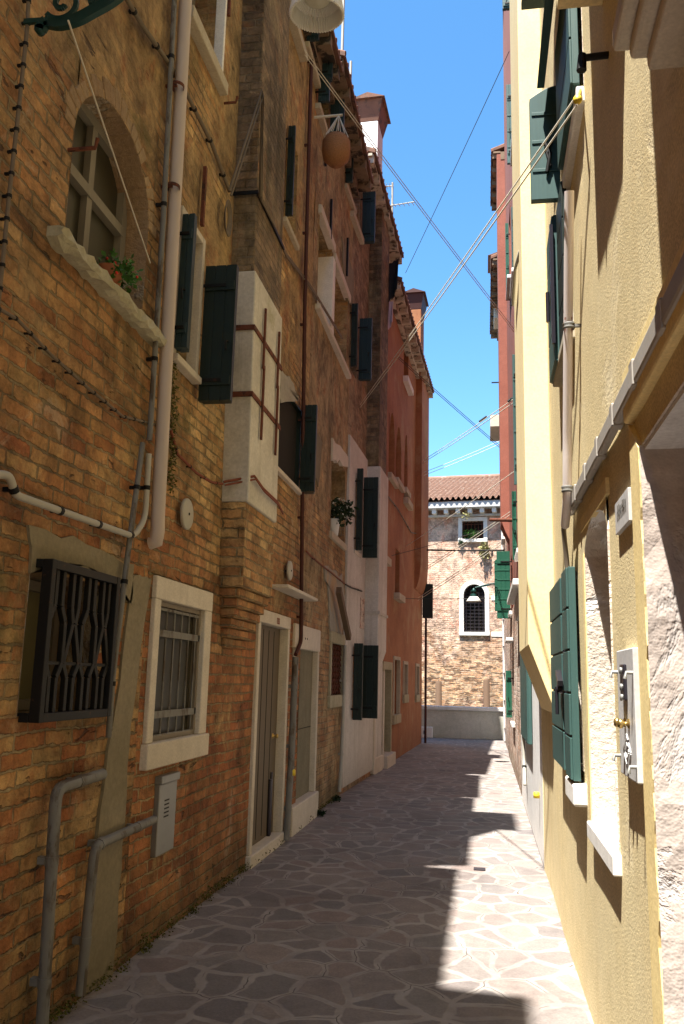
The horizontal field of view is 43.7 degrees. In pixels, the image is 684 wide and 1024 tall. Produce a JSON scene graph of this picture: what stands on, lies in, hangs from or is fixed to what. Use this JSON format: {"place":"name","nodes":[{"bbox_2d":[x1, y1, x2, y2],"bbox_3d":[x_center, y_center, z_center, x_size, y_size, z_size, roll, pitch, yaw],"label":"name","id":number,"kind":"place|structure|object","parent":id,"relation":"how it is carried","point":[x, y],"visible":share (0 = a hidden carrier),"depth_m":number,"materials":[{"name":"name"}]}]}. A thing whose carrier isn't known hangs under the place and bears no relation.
{"place":"outdoors","nodes":[
{"label":"outdoors","id":0,"kind":"place"},
{"bbox_2d":[51,738,593,1023],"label":"paving","id":1,"kind":"structure","parent":0,"point":[377,898],"depth_m":5.57,"materials":[{"name":"stone"}]},
{"bbox_2d":[0,0,178,1023],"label":"brick house","id":2,"kind":"structure","parent":1,"relation":"on","point":[67,442],"depth_m":4.21,"materials":[{"name":"brick"}]},
{"bbox_2d":[0,0,31,312],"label":"clipped cable","id":3,"kind":"object","parent":2,"relation":"attached to","point":[13,150],"visible":1,"depth_m":3.65,"materials":[{"name":"black metal"}]},
{"bbox_2d":[29,768,107,1023],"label":"waste pipe","id":4,"kind":"object","parent":2,"relation":"attached to","point":[42,980],"visible":1,"depth_m":3.83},
{"bbox_2d":[17,559,120,722],"bbox_3d":[-1.451,0.631,4.136,0.415,0.718,0.766,0,-11,9],"label":"window","id":5,"kind":"structure","parent":2,"relation":"in","point":[41,669],"depth_m":4.12,"materials":[{"name":"black metal"}]},
{"bbox_2d":[0,453,151,537],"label":"conduit","id":6,"kind":"object","parent":2,"relation":"attached to","point":[12,489],"visible":0.99,"depth_m":4.22,"materials":[{"name":"grey metal"}]},
{"bbox_2d":[67,137,99,151],"bbox_3d":[-1.286,-1.800,4.189,0.200,0.063,0.021,0,-11,9],"label":"wall hook","id":7,"kind":"object","parent":2,"relation":"attached to","point":[83,148],"depth_m":4.17,"materials":[{"name":"metal"}]},
{"bbox_2d":[0,307,171,429],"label":"clipped cable","id":8,"kind":"object","parent":2,"relation":"attached to","point":[43,346],"visible":0.77,"depth_m":4.10,"materials":[{"name":"black metal"}]},
{"bbox_2d":[46,74,166,347],"bbox_3d":[-1.319,-1.735,4.767,0.325,1.253,1.378,0,-11,9],"label":"window","id":9,"kind":"structure","parent":2,"relation":"in","point":[97,216],"depth_m":4.81,"materials":[{"name":"stone"}]},
{"bbox_2d":[96,248,142,292],"bbox_3d":[-1.248,-1.334,4.745,0.268,0.235,0.266,0,-11,9],"label":"plant","id":10,"kind":"object","parent":9,"relation":"on","point":[117,272],"visible":0.84,"depth_m":4.70,"materials":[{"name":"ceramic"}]},
{"bbox_2d":[72,815,157,996],"bbox_3d":[-1.209,2.064,4.582,0.094,0.713,0.848,0,-11,9],"label":"waste pipe","id":11,"kind":"object","parent":2,"relation":"attached to","point":[84,939],"visible":1,"depth_m":4.22,"materials":[{"name":"metal"}]},
{"bbox_2d":[105,442,144,737],"bbox_3d":[-1.210,0.390,4.729,0.070,1.653,0.214,0,-11,9],"label":"slim pipe","id":12,"kind":"object","parent":2,"relation":"attached to","point":[135,487],"visible":0.77,"depth_m":4.71,"materials":[{"name":"black metal"}]},
{"bbox_2d":[146,0,176,440],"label":"slim pipe","id":13,"kind":"object","parent":2,"relation":"attached to","point":[153,358],"visible":0.97,"depth_m":5.29,"materials":[{"name":"black metal"}]},
{"bbox_2d":[147,0,191,548],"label":"downpipe","id":14,"kind":"object","parent":2,"relation":"attached to","point":[162,427],"visible":0.9,"depth_m":5.32,"materials":[{"name":"metal"}]},
{"bbox_2d":[23,0,344,36],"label":"street lamp","id":15,"kind":"object","parent":2,"relation":"attached to","point":[318,16],"visible":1,"depth_m":3.69,"materials":[{"name":"green metal"}]},
{"bbox_2d":[67,20,150,262],"bbox_3d":[-1.075,-1.648,4.110,0.007,0.037,1.945,2,-11,-3],"label":"cord","id":16,"kind":"object","parent":15,"relation":"hanging from","point":[68,21],"visible":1,"depth_m":3.78,"materials":[{"name":"fabric"}]},
{"bbox_2d":[30,794,335,1023],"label":"wall foot moss","id":17,"kind":"object","parent":1,"relation":"on","point":[61,1012],"depth_m":5.00,"materials":[{"name":"plant"}]},
{"bbox_2d":[121,0,342,965],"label":"brick house","id":18,"kind":"structure","parent":1,"relation":"on","point":[225,596],"depth_m":6.69,"materials":[{"name":"orange brick"}]},
{"bbox_2d":[150,771,179,857],"bbox_3d":[-1.113,1.884,5.341,0.070,0.472,0.320,0,-11,9],"label":"meter box","id":19,"kind":"object","parent":18,"relation":"attached to","point":[162,840],"visible":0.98,"depth_m":5.29,"materials":[{"name":"metal"}]},
{"bbox_2d":[167,350,180,496],"bbox_3d":[-1.105,-0.618,5.524,0.096,1.053,0.234,0,-11,9],"label":"moss streak","id":20,"kind":"object","parent":18,"relation":"attached to","point":[173,390],"visible":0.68,"depth_m":5.52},
{"bbox_2d":[135,575,212,770],"bbox_3d":[-1.156,1.059,5.667,0.250,1.152,1.149,0,-11,9],"label":"window","id":21,"kind":"structure","parent":18,"relation":"in","point":[176,693],"depth_m":5.65,"materials":[{"name":"white stone"}]},
{"bbox_2d":[125,0,229,192],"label":"cable bundle","id":22,"kind":"object","parent":18,"relation":"attached to","point":[132,10],"visible":0.86,"depth_m":5.83,"materials":[{"name":"black metal"}]},
{"bbox_2d":[180,498,193,529],"bbox_3d":[-1.057,0.014,5.702,0.090,0.210,0.210,0,-11,9],"label":"wall plate","id":23,"kind":"object","parent":18,"relation":"attached to","point":[186,514],"depth_m":5.66,"materials":[{"name":"white metal"}]},
{"bbox_2d":[169,430,223,484],"bbox_3d":[-1.018,-0.342,5.993,0.046,0.172,1.140,0,-11,9],"label":"rusty cable","id":24,"kind":"object","parent":18,"relation":"attached to","point":[191,467],"visible":0.98,"depth_m":5.81,"materials":[{"name":"black metal"}]},
{"bbox_2d":[173,205,238,403],"bbox_3d":[-1.009,-1.409,5.906,0.306,1.207,0.670,-4,-12,26],"label":"window","id":25,"kind":"structure","parent":18,"relation":"in","point":[215,379],"depth_m":6.01,"materials":[{"name":"wood"}]},
{"bbox_2d":[190,0,227,95],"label":"window","id":26,"kind":"structure","parent":18,"relation":"in","point":[213,60],"depth_m":6.43,"materials":[{"name":"white stone"}]},
{"bbox_2d":[224,200,231,236],"bbox_3d":[-0.894,-2.289,6.652,0.027,0.306,0.182,0,-11,9],"label":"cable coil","id":27,"kind":"object","parent":18,"relation":"attached to","point":[228,230],"visible":1,"depth_m":6.69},
{"bbox_2d":[223,475,283,513],"bbox_3d":[-0.656,-0.110,7.426,0.231,0.166,1.816,0,-11,9],"label":"rusty cable","id":28,"kind":"object","parent":18,"relation":"attached to","point":[266,492],"visible":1,"depth_m":6.71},
{"bbox_2d":[245,609,290,868],"bbox_3d":[-0.839,2.060,8.025,0.410,2.211,1.287,0,-11,9],"label":"door","id":29,"kind":"structure","parent":18,"relation":"in","point":[271,666],"depth_m":8.15,"materials":[{"name":"brown wood"}]},
{"bbox_2d":[266,772,272,835],"bbox_3d":[-0.696,2.809,8.216,0.045,0.580,0.100,0,-11,9],"label":"panel","id":30,"kind":"object","parent":29,"relation":"attached to","point":[268,833],"visible":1,"depth_m":8.18,"materials":[{"name":"wood"}]},
{"bbox_2d":[228,90,342,338],"bbox_3d":[-0.350,-2.504,9.406,0.241,1.055,5.372,0,-11,9],"label":"cable bundle","id":31,"kind":"object","parent":18,"relation":"attached to","point":[260,193],"visible":0.93,"depth_m":6.94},
{"bbox_2d":[285,561,292,579],"bbox_3d":[-0.554,0.599,8.711,0.090,0.200,0.200,0,-11,9],"label":"wall plate","id":32,"kind":"object","parent":18,"relation":"attached to","point":[289,570],"depth_m":8.66,"materials":[{"name":"stone"}]},
{"bbox_2d":[283,657,298,840],"bbox_3d":[-0.533,2.360,8.597,0.111,1.780,0.220,0,-11,9],"label":"gas pipe","id":33,"kind":"object","parent":18,"relation":"attached to","point":[293,686],"visible":0.98,"depth_m":8.60,"materials":[{"name":"metal"}]},
{"bbox_2d":[283,125,299,250],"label":"window","id":34,"kind":"structure","parent":18,"relation":"in","point":[291,138],"depth_m":8.82,"materials":[{"name":"stone"}]},
{"bbox_2d":[272,584,317,601],"bbox_3d":[-0.494,0.846,8.848,0.220,0.035,1.464,0,-11,9],"label":"canopy","id":35,"kind":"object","parent":18,"relation":"in","point":[287,589],"depth_m":8.58,"materials":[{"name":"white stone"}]},
{"bbox_2d":[278,402,317,494],"bbox_3d":[-0.506,-0.788,8.862,0.277,1.002,1.316,0,-11,9],"label":"window","id":36,"kind":"structure","parent":18,"relation":"in","point":[289,461],"depth_m":9.27,"materials":[{"name":"green wood"}]},
{"bbox_2d":[289,0,307,61],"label":"window","id":37,"kind":"structure","parent":18,"relation":"in","point":[296,32],"depth_m":9.31,"materials":[{"name":"white glass"}]},
{"bbox_2d":[294,48,313,655],"bbox_3d":[-0.412,-2.131,9.634,0.078,7.423,0.530,0,-11,9],"label":"downpipe","id":38,"kind":"object","parent":18,"relation":"attached to","point":[302,419],"visible":0.94,"depth_m":9.48,"materials":[{"name":"metal"}]},
{"bbox_2d":[314,114,349,168],"bbox_3d":[-0.126,-4.454,10.205,0.339,0.818,0.580,8,-13,-30],"label":"hanging basket","id":39,"kind":"object","parent":18,"relation":"attached to","point":[336,149],"visible":0.96,"depth_m":9.96,"materials":[{"name":"ceramic"}]},
{"bbox_2d":[421,726,432,737],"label":"stone block","id":40,"kind":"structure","parent":1,"relation":"on","point":[429,732],"depth_m":23.83,"materials":[{"name":"stone"}]},
{"bbox_2d":[488,252,508,751],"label":"brick house","id":41,"kind":"structure","parent":1,"relation":"on","point":[494,420],"depth_m":22.62,"materials":[{"name":"brick"}]},
{"bbox_2d":[490,144,511,762],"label":"red house","id":42,"kind":"structure","parent":1,"relation":"on","point":[497,187],"depth_m":18.30,"materials":[{"name":"paint"}]},
{"bbox_2d":[494,0,543,864],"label":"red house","id":43,"kind":"structure","parent":1,"relation":"on","point":[523,709],"depth_m":13.74,"materials":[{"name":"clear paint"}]},
{"bbox_2d":[305,51,513,331],"bbox_3d":[1.161,-3.967,11.466,0.009,1.322,5.501,-6,-13,35],"label":"washing line","id":44,"kind":"object","parent":43,"relation":"attached to","point":[403,183],"visible":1,"depth_m":10.89,"materials":[{"name":"fabric"}]},
{"bbox_2d":[423,397,512,462],"bbox_3d":[2.468,-1.494,17.162,0.305,1.321,8.839,2,-11,-3],"label":"washing line","id":45,"kind":"object","parent":43,"relation":"attached to","point":[485,417],"visible":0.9,"depth_m":15.86,"materials":[{"name":"fabric"}]},
{"bbox_2d":[466,581,510,601],"bbox_3d":[2.922,1.579,16.967,0.908,0.414,0.310,0,-11,9],"label":"street lamp","id":46,"kind":"object","parent":43,"relation":"attached to","point":[473,597],"visible":0.98,"depth_m":16.96,"materials":[{"name":"green metal"}]},
{"bbox_2d":[494,551,511,618],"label":"window","id":47,"kind":"structure","parent":43,"relation":"in","point":[501,564],"depth_m":16.51,"materials":[{"name":"green wood"}]},
{"bbox_2d":[505,223,510,300],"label":"window","id":48,"kind":"structure","parent":43,"relation":"in","point":[508,276],"depth_m":16.29,"materials":[{"name":"green glass"}]},
{"bbox_2d":[506,84,511,165],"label":"window","id":49,"kind":"structure","parent":43,"relation":"in","point":[508,87],"depth_m":13.34,"materials":[{"name":"white glass"}]},
{"bbox_2d":[506,671,514,727],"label":"window","id":50,"kind":"structure","parent":43,"relation":"in","point":[509,678],"depth_m":15.54,"materials":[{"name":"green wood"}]},
{"bbox_2d":[510,207,513,298],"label":"window","id":51,"kind":"structure","parent":43,"relation":"in","point":[512,268],"depth_m":13.96,"materials":[{"name":"green glass"}]},
{"bbox_2d":[512,354,516,484],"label":"window","id":52,"kind":"structure","parent":43,"relation":"in","point":[513,356],"depth_m":11.40,"materials":[{"name":"green glass"}]},
{"bbox_2d":[512,491,517,561],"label":"window","id":53,"kind":"structure","parent":43,"relation":"in","point":[514,520],"depth_m":12.82,"materials":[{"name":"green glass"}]},
{"bbox_2d":[522,736,526,785],"bbox_3d":[2.257,2.871,10.491,0.088,0.931,0.260,0,-11,9],"label":"gas pipe","id":54,"kind":"object","parent":43,"relation":"attached to","point":[524,766],"visible":0.66,"depth_m":10.49,"materials":[{"name":"white metal"}]},
{"bbox_2d":[520,654,531,744],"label":"window","id":55,"kind":"structure","parent":43,"relation":"in","point":[525,682],"depth_m":9.41,"materials":[{"name":"wood"}]},
{"bbox_2d":[334,0,503,476],"label":"sky","id":56,"kind":"structure","parent":0,"point":[436,64],"materials":[{"name":"blue"}]},
{"bbox_3d":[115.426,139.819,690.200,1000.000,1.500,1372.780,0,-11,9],"label":"canal water","id":57,"kind":"structure","parent":0,"visible":0},
{"bbox_2d":[435,681,441,705],"bbox_3d":[3.053,7.246,26.877,0.230,3.755,0.209,0,-11,9],"label":"mooring post","id":58,"kind":"object","parent":57,"relation":"in","point":[438,693],"visible":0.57,"depth_m":27.10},
{"bbox_2d":[422,474,502,707],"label":"canal house","id":59,"kind":"structure","parent":57,"relation":"on","point":[464,651],"depth_m":30.32,"materials":[{"name":"brick"}]},
{"bbox_2d":[458,517,487,542],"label":"window","id":60,"kind":"structure","parent":59,"relation":"in","point":[479,526],"depth_m":30.73,"materials":[{"name":"stone"}]},
{"bbox_2d":[459,580,489,635],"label":"window","id":61,"kind":"structure","parent":59,"relation":"in","point":[476,623],"depth_m":30.20,"materials":[{"name":"stone"}]},
{"bbox_2d":[478,541,492,560],"bbox_3d":[5.065,1.390,30.277,0.503,0.704,0.490,9,-14,-36],"label":"wall weed","id":62,"kind":"object","parent":59,"relation":"on","point":[483,547],"depth_m":30.21,"materials":[{"name":"green plant"}]},
{"bbox_2d":[483,679,489,706],"bbox_3d":[4.538,7.185,26.640,0.230,3.855,0.209,0,-11,9],"label":"mooring post","id":63,"kind":"object","parent":57,"relation":"in","point":[486,692],"visible":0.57,"depth_m":26.86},
{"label":"quay","id":64,"kind":"structure","parent":0,"visible":0},
{"bbox_2d":[421,705,503,739],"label":"parapet wall","id":65,"kind":"structure","parent":64,"relation":"on","point":[460,722],"depth_m":23.95,"materials":[{"name":"concrete"}]},
{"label":"ground","id":66,"kind":"structure","parent":0,"visible":0},
{"bbox_2d":[290,32,373,836],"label":"brick house","id":67,"kind":"structure","parent":66,"relation":"on","point":[320,700],"depth_m":11.09,"materials":[{"name":"orange brick"}]},
{"bbox_2d":[290,623,320,836],"bbox_3d":[-0.497,2.382,9.552,0.260,2.176,1.420,0,-11,9],"label":"door","id":68,"kind":"structure","parent":67,"relation":"in","point":[305,807],"depth_m":9.82,"materials":[{"name":"white stone"}]},
{"bbox_2d":[304,32,332,88],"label":"window","id":69,"kind":"structure","parent":67,"relation":"in","point":[327,68],"depth_m":10.35,"materials":[{"name":"white glass"}]},
{"bbox_2d":[318,204,335,252],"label":"window","id":70,"kind":"structure","parent":67,"relation":"in","point":[324,225],"depth_m":11.10,"materials":[{"name":"white stone"}]},
{"bbox_2d":[315,81,344,137],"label":"window","id":71,"kind":"structure","parent":67,"relation":"in","point":[324,92],"depth_m":10.76,"materials":[{"name":"white glass"}]},
{"bbox_2d":[327,631,344,707],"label":"window","id":72,"kind":"structure","parent":67,"relation":"in","point":[336,639],"depth_m":11.62,"materials":[{"name":"white stone"}]},
{"bbox_2d":[329,531,346,550],"bbox_3d":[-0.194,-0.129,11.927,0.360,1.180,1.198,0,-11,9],"label":"window sill","id":73,"kind":"structure","parent":67,"relation":"in","point":[332,535],"depth_m":11.68,"materials":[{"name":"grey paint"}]},
{"bbox_2d":[330,497,359,535],"bbox_3d":[-0.037,0.063,11.681,0.565,0.537,0.589,0,-11,9],"label":"flower pot","id":74,"kind":"object","parent":73,"relation":"on","point":[339,511],"visible":0.76,"depth_m":11.59,"materials":[{"name":"white plastic"}]},
{"bbox_2d":[337,645,346,791],"bbox_3d":[-0.009,2.839,11.823,0.099,1.978,0.243,0,-11,9],"label":"drain pipe","id":75,"kind":"object","parent":67,"relation":"attached to","point":[343,681],"visible":0.99,"depth_m":11.84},
{"bbox_2d":[333,253,350,302],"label":"window","id":76,"kind":"structure","parent":67,"relation":"in","point":[339,274],"depth_m":12.28,"materials":[{"name":"white stone"}]},
{"bbox_2d":[341,0,344,49],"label":"aerial","id":77,"kind":"object","parent":67,"relation":"on","point":[342,33],"visible":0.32,"depth_m":12.77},
{"bbox_2d":[336,587,350,639],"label":"timber beam","id":78,"kind":"structure","parent":67,"relation":"attached to","point":[343,611],"depth_m":11.48,"materials":[{"name":"brown wood"}]},
{"bbox_2d":[339,92,403,794],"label":"plastered house","id":79,"kind":"structure","parent":66,"relation":"on","point":[376,248],"depth_m":13.89,"materials":[{"name":"pink paint"}]},
{"bbox_2d":[345,158,356,213],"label":"window","id":80,"kind":"structure","parent":79,"relation":"in","point":[349,171],"depth_m":12.78,"materials":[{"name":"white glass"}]},
{"bbox_2d":[349,303,372,380],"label":"window","id":81,"kind":"structure","parent":79,"relation":"in","point":[365,325],"depth_m":13.59,"materials":[{"name":"green wood"}]},
{"bbox_2d":[350,191,375,244],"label":"window","id":82,"kind":"structure","parent":79,"relation":"in","point":[367,235],"depth_m":14.09,"materials":[{"name":"wood"}]},
{"bbox_2d":[351,643,378,719],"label":"window","id":83,"kind":"structure","parent":79,"relation":"in","point":[366,657],"depth_m":13.19,"materials":[{"name":"green wood"}]},
{"bbox_2d":[354,468,378,557],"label":"window","id":84,"kind":"structure","parent":79,"relation":"in","point":[367,516],"depth_m":13.56,"materials":[{"name":"black wood"}]},
{"bbox_2d":[370,672,384,774],"bbox_3d":[0.512,3.688,15.028,0.310,1.745,1.097,-1,-11,11],"label":"door","id":85,"kind":"structure","parent":79,"relation":"in","point":[378,762],"depth_m":15.14,"materials":[{"name":"white stone"}]},
{"bbox_2d":[388,301,392,329],"bbox_3d":[0.883,-3.592,15.649,0.105,0.607,0.138,0,-11,9],"label":"hanging cloth","id":86,"kind":"object","parent":79,"relation":"hanging from","point":[390,316],"visible":1,"depth_m":15.65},
{"bbox_2d":[388,258,398,301],"bbox_3d":[0.887,-4.455,15.829,0.326,1.471,0.148,0,-11,9],"label":"shutter","id":87,"kind":"object","parent":79,"relation":"hanging from","point":[393,273],"visible":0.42,"depth_m":15.79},
{"bbox_2d":[382,276,433,768],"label":"plastered house","id":88,"kind":"structure","parent":66,"relation":"on","point":[409,393],"depth_m":19.32,"materials":[{"name":"paint"}]},
{"bbox_2d":[382,661,395,768],"bbox_3d":[0.771,3.815,16.145,0.370,1.934,1.152,-1,-11,11],"label":"door","id":89,"kind":"structure","parent":88,"relation":"in","point":[389,756],"depth_m":16.52,"materials":[{"name":"stone"}]},
{"bbox_2d":[388,472,398,488],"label":"window","id":90,"kind":"structure","parent":88,"relation":"in","point":[391,477],"depth_m":17.14,"materials":[{"name":"white stone"}]},
{"bbox_2d":[392,656,400,724],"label":"window","id":91,"kind":"structure","parent":88,"relation":"in","point":[396,718],"depth_m":17.78,"materials":[{"name":"white stone"}]},
{"bbox_2d":[402,661,408,702],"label":"window","id":92,"kind":"structure","parent":88,"relation":"in","point":[405,697],"depth_m":19.06,"materials":[{"name":"white stone"}]},
{"bbox_2d":[403,375,413,395],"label":"window","id":93,"kind":"structure","parent":88,"relation":"in","point":[406,381],"depth_m":19.66,"materials":[{"name":"white stone"}]},
{"bbox_2d":[415,663,419,701],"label":"window","id":94,"kind":"structure","parent":88,"relation":"in","point":[417,666],"depth_m":21.17,"materials":[{"name":"white stone"}]},
{"bbox_2d":[424,618,426,742],"bbox_3d":[2.247,1.361,22.762,0.064,9.300,0.061,0,-11,9],"label":"downpipe","id":95,"kind":"object","parent":88,"relation":"attached to","point":[425,700],"visible":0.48,"depth_m":22.12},
{"bbox_2d":[398,356,498,446],"bbox_3d":[2.492,-2.460,19.439,3.351,1.455,0.013,10,-14,-38],"label":"washing line","id":96,"kind":"object","parent":88,"relation":"attached to","point":[448,401],"visible":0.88,"depth_m":19.36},
{"bbox_2d":[405,51,509,272],"bbox_3d":[1.995,-6.184,15.870,0.011,1.150,5.414,4,-11,-13],"label":"washing line","id":97,"kind":"object","parent":88,"relation":"attached to","point":[460,156],"visible":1,"depth_m":15.26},
{"bbox_2d":[418,541,500,599],"bbox_3d":[2.603,1.391,19.433,0.013,0.993,3.586,6,-12,-23],"label":"washing line","id":98,"kind":"object","parent":88,"relation":"attached to","point":[460,569],"visible":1,"depth_m":19.26,"materials":[{"name":"fabric"}]},
{"bbox_2d":[425,512,509,569],"bbox_3d":[2.743,0.751,19.537,0.013,0.610,5.428,4,-11,-13],"label":"washing line","id":99,"kind":"object","parent":88,"relation":"attached to","point":[466,541],"visible":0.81,"depth_m":19.30,"materials":[{"name":"fabric"}]},
{"bbox_2d":[510,0,683,1023],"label":"yellow house","id":100,"kind":"structure","parent":66,"relation":"on","point":[612,157],"depth_m":3.59,"materials":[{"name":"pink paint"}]},
{"bbox_2d":[511,251,518,305],"bbox_3d":[1.554,-2.140,7.598,0.176,0.295,0.801,2,-11,-4],"label":"grey cable","id":101,"kind":"object","parent":100,"relation":"attached to","point":[514,279],"visible":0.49,"depth_m":7.52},
{"bbox_2d":[521,0,584,203],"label":"window","id":102,"kind":"structure","parent":100,"relation":"in","point":[547,106],"depth_m":4.87,"materials":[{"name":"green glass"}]},
{"bbox_2d":[545,181,574,386],"bbox_3d":[1.321,-1.349,5.164,0.182,0.966,0.811,0,-11,9],"label":"window","id":103,"kind":"structure","parent":100,"relation":"in","point":[554,297],"depth_m":5.11,"materials":[{"name":"wood"}]},
{"bbox_2d":[549,567,587,806],"bbox_3d":[1.296,1.000,4.993,0.130,1.220,1.230,0,-11,9],"label":"window","id":104,"kind":"structure","parent":100,"relation":"in","point":[562,597],"depth_m":4.55,"materials":[{"name":"wood"}]},
{"bbox_2d":[560,190,580,528],"bbox_3d":[1.203,-0.767,4.481,0.100,1.619,0.730,0,-11,9],"label":"downpipe","id":105,"kind":"object","parent":100,"relation":"attached to","point":[569,325],"visible":0.98,"depth_m":4.42,"materials":[{"name":"metal"}]},
{"bbox_2d":[573,84,582,103],"bbox_3d":[1.140,-2.002,4.078,0.040,0.330,0.334,-3,-12,22],"label":"line pulley","id":106,"kind":"object","parent":100,"relation":"attached to","point":[577,99],"visible":0.98,"depth_m":3.91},
{"bbox_2d":[360,94,578,407],"bbox_3d":[0.684,-1.788,8.753,0.009,1.682,9.582,2,-11,-5],"label":"washing line","id":107,"kind":"object","parent":106,"relation":"attached to","point":[563,124],"visible":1,"depth_m":5.32,"materials":[{"name":"fabric"}]},
{"bbox_2d":[576,51,608,73],"bbox_3d":[1.002,-1.777,3.363,0.155,0.075,0.040,0,-11,9],"label":"iron peg","id":108,"kind":"object","parent":100,"relation":"attached to","point":[583,58],"visible":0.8,"depth_m":3.36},
{"bbox_2d":[580,477,621,876],"bbox_3d":[1.246,0.700,3.754,0.280,1.534,0.927,0,-11,9],"label":"blind window","id":109,"kind":"structure","parent":100,"relation":"in","point":[603,836],"depth_m":3.85,"materials":[{"name":"grey stone"}]},
{"bbox_2d":[561,253,683,567],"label":"cable trunking","id":110,"kind":"object","parent":100,"relation":"attached to","point":[666,304],"visible":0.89,"depth_m":2.78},
{"bbox_2d":[615,487,631,534],"bbox_3d":[1.016,0.001,3.075,0.020,0.116,0.304,0,-11,9],"label":"wall plaque","id":111,"kind":"object","parent":100,"relation":"attached to","point":[623,513],"depth_m":3.03,"materials":[{"name":"grey stone"}]},
{"bbox_2d":[609,647,642,783],"bbox_3d":[0.964,0.677,2.875,0.088,0.423,0.346,0,-11,9],"label":"bell panel","id":112,"kind":"object","parent":100,"relation":"attached to","point":[627,722],"visible":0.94,"depth_m":2.80,"materials":[{"name":"metal"}]},
{"bbox_2d":[639,387,683,1023],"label":"door","id":113,"kind":"structure","parent":100,"relation":"in","point":[662,455],"depth_m":2.55,"materials":[{"name":"stone"}]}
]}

